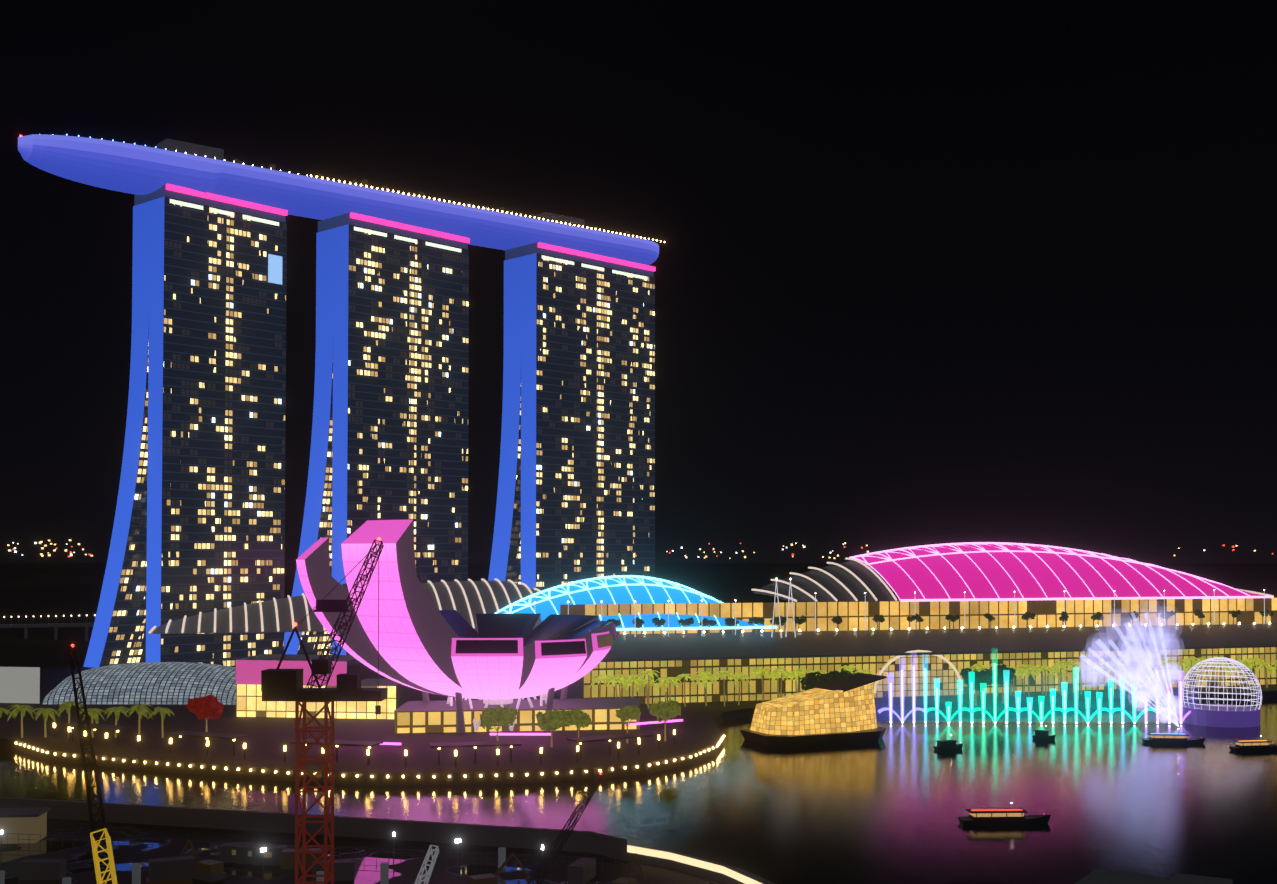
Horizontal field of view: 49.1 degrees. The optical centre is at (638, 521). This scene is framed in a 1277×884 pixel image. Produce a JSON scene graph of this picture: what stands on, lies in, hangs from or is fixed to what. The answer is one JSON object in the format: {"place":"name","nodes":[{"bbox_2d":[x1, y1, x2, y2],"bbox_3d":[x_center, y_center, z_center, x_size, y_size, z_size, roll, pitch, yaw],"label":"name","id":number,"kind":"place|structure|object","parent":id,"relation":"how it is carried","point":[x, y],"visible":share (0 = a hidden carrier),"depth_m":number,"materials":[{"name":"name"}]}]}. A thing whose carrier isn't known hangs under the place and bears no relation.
{"place":"outdoors","nodes":[
{"label":"outdoors","id":0,"kind":"place"},
{"bbox_2d":[0,614,95,640],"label":"bridge","id":1,"kind":"structure","parent":0,"point":[48,624],"depth_m":787.02,"materials":[{"name":"grey"}]},
{"bbox_2d":[83,184,287,667],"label":"tower","id":2,"kind":"structure","parent":0,"point":[199,523],"depth_m":570.51,"materials":[{"name":"black glass"}]},
{"bbox_2d":[18,134,658,264],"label":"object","id":3,"kind":"structure","parent":2,"relation":"on","point":[124,167],"depth_m":586.06,"materials":[{"name":"blue metal"}]},
{"bbox_2d":[166,148,630,235],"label":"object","id":4,"kind":"structure","parent":3,"relation":"on","point":[364,182],"depth_m":623.80,"materials":[{"name":"grey"}]},
{"bbox_2d":[0,654,682,744],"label":"low buildings","id":5,"kind":"structure","parent":0,"point":[174,683],"depth_m":403.84,"materials":[{"name":"yellow glass"}]},
{"bbox_2d":[19,134,664,242],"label":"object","id":6,"kind":"structure","parent":0,"point":[444,201],"depth_m":635.08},
{"bbox_2d":[284,212,469,664],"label":"tower","id":7,"kind":"structure","parent":0,"point":[389,438],"depth_m":618.00,"materials":[{"name":"black glass"}]},
{"bbox_2d":[488,242,655,590],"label":"tower","id":8,"kind":"structure","parent":0,"point":[576,492],"depth_m":674.56,"materials":[{"name":"black glass"}]},
{"bbox_2d":[0,698,1276,883],"bbox_3d":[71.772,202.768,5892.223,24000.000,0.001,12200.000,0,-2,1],"label":"water","id":9,"kind":"structure","parent":0,"point":[894,802],"depth_m":280.66,"materials":[{"name":"black liquid"}]},
{"bbox_2d":[0,797,775,883],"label":"construction site","id":10,"kind":"object","parent":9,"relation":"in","point":[44,841],"visible":0.9,"depth_m":222.19,"materials":[{"name":"black"}]},
{"bbox_2d":[68,537,602,883],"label":"construction cranes","id":11,"kind":"object","parent":10,"relation":"on","point":[277,684],"visible":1,"depth_m":136.94,"materials":[{"name":"red metal"}]},
{"bbox_2d":[740,673,885,745],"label":"pavilion","id":12,"kind":"object","parent":9,"relation":"in","point":[840,710],"visible":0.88,"depth_m":367.25,"materials":[{"name":"yellow glass"}]},
{"bbox_2d":[878,599,1189,726],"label":"fountain","id":13,"kind":"object","parent":9,"relation":"on","point":[1140,661],"visible":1,"depth_m":403.79,"materials":[{"name":"white liquid"}]},
{"bbox_2d":[933,725,1276,824],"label":"boats","id":14,"kind":"object","parent":9,"relation":"on","point":[1011,815],"visible":0.98,"depth_m":350.49,"materials":[{"name":"grey"}]},
{"bbox_2d":[1182,657,1261,727],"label":"dome","id":15,"kind":"structure","parent":9,"relation":"on","point":[1225,715],"depth_m":404.22,"materials":[{"name":"metal"}]},
{"bbox_2d":[0,563,1276,784],"bbox_3d":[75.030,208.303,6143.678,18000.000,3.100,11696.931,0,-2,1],"label":"land","id":16,"kind":"structure","parent":0,"point":[34,593],"depth_m":378.42,"materials":[{"name":"grey"}]},
{"bbox_2d":[184,694,224,731],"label":"red tree","id":17,"kind":"object","parent":16,"relation":"on","point":[206,707],"visible":1,"depth_m":354.88,"materials":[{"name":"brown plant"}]},
{"bbox_2d":[0,699,680,749],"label":"trees","id":18,"kind":"object","parent":16,"relation":"on","point":[547,720],"visible":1,"depth_m":346.65,"materials":[{"name":"green plant"}]},
{"bbox_2d":[15,722,724,777],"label":"promenade lights","id":19,"kind":"object","parent":16,"relation":"on","point":[368,744],"visible":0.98,"depth_m":320.68,"materials":[{"name":"yellow"}]},
{"bbox_2d":[296,520,616,732],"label":"lotus-shaped museum","id":20,"kind":"structure","parent":16,"relation":"on","point":[426,646],"depth_m":355.89,"materials":[{"name":"pink metal"}]},
{"bbox_2d":[7,539,1272,558],"bbox_3d":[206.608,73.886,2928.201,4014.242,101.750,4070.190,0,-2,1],"label":"distant lights","id":21,"kind":"object","parent":16,"relation":"on","point":[40,542],"visible":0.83,"depth_m":3584.64},
{"bbox_2d":[800,664,1015,705],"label":"trees","id":22,"kind":"object","parent":16,"relation":"on","point":[810,680],"visible":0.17,"depth_m":430.83,"materials":[{"name":"green plant"}]},
{"bbox_2d":[554,598,1276,703],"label":"shopping mall","id":23,"kind":"structure","parent":16,"relation":"on","point":[1045,637],"depth_m":483.68,"materials":[{"name":"yellow"}]},
{"bbox_2d":[149,578,539,633],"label":"white roof","id":24,"kind":"structure","parent":23,"relation":"on","point":[468,600],"depth_m":484.49,"materials":[{"name":"grey metal"}]},
{"bbox_2d":[494,575,776,630],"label":"blue roof","id":25,"kind":"structure","parent":23,"relation":"on","point":[623,589],"depth_m":480.58,"materials":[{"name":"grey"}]},
{"bbox_2d":[534,578,1264,637],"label":"masts","id":26,"kind":"object","parent":23,"relation":"on","point":[601,614],"visible":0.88,"depth_m":476.04,"materials":[{"name":"white"}]},
{"bbox_2d":[607,609,1273,635],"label":"terrace trees","id":27,"kind":"object","parent":23,"relation":"on","point":[1026,616],"visible":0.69,"depth_m":488.71,"materials":[{"name":"green plant"}]},
{"bbox_2d":[751,542,1273,601],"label":"convention center roof","id":28,"kind":"structure","parent":23,"relation":"on","point":[989,571],"depth_m":527.08,"materials":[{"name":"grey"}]},
{"bbox_2d":[873,650,962,697],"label":"arched entrance","id":29,"kind":"object","parent":16,"relation":"on","point":[944,670],"visible":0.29,"depth_m":464.34,"materials":[{"name":"white glass"}]},
{"bbox_2d":[590,657,1276,708],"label":"palm trees","id":30,"kind":"object","parent":16,"relation":"on","point":[704,676],"visible":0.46,"depth_m":451.17,"materials":[{"name":"green plant"}]},
{"bbox_2d":[878,665,1184,721],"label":"fountain jet","id":31,"kind":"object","parent":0,"point":[1062,694],"depth_m":411.11},
{"bbox_2d":[1075,869,1232,883],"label":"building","id":32,"kind":"structure","parent":0,"point":[1095,876],"depth_m":110.93,"materials":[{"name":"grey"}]}
]}

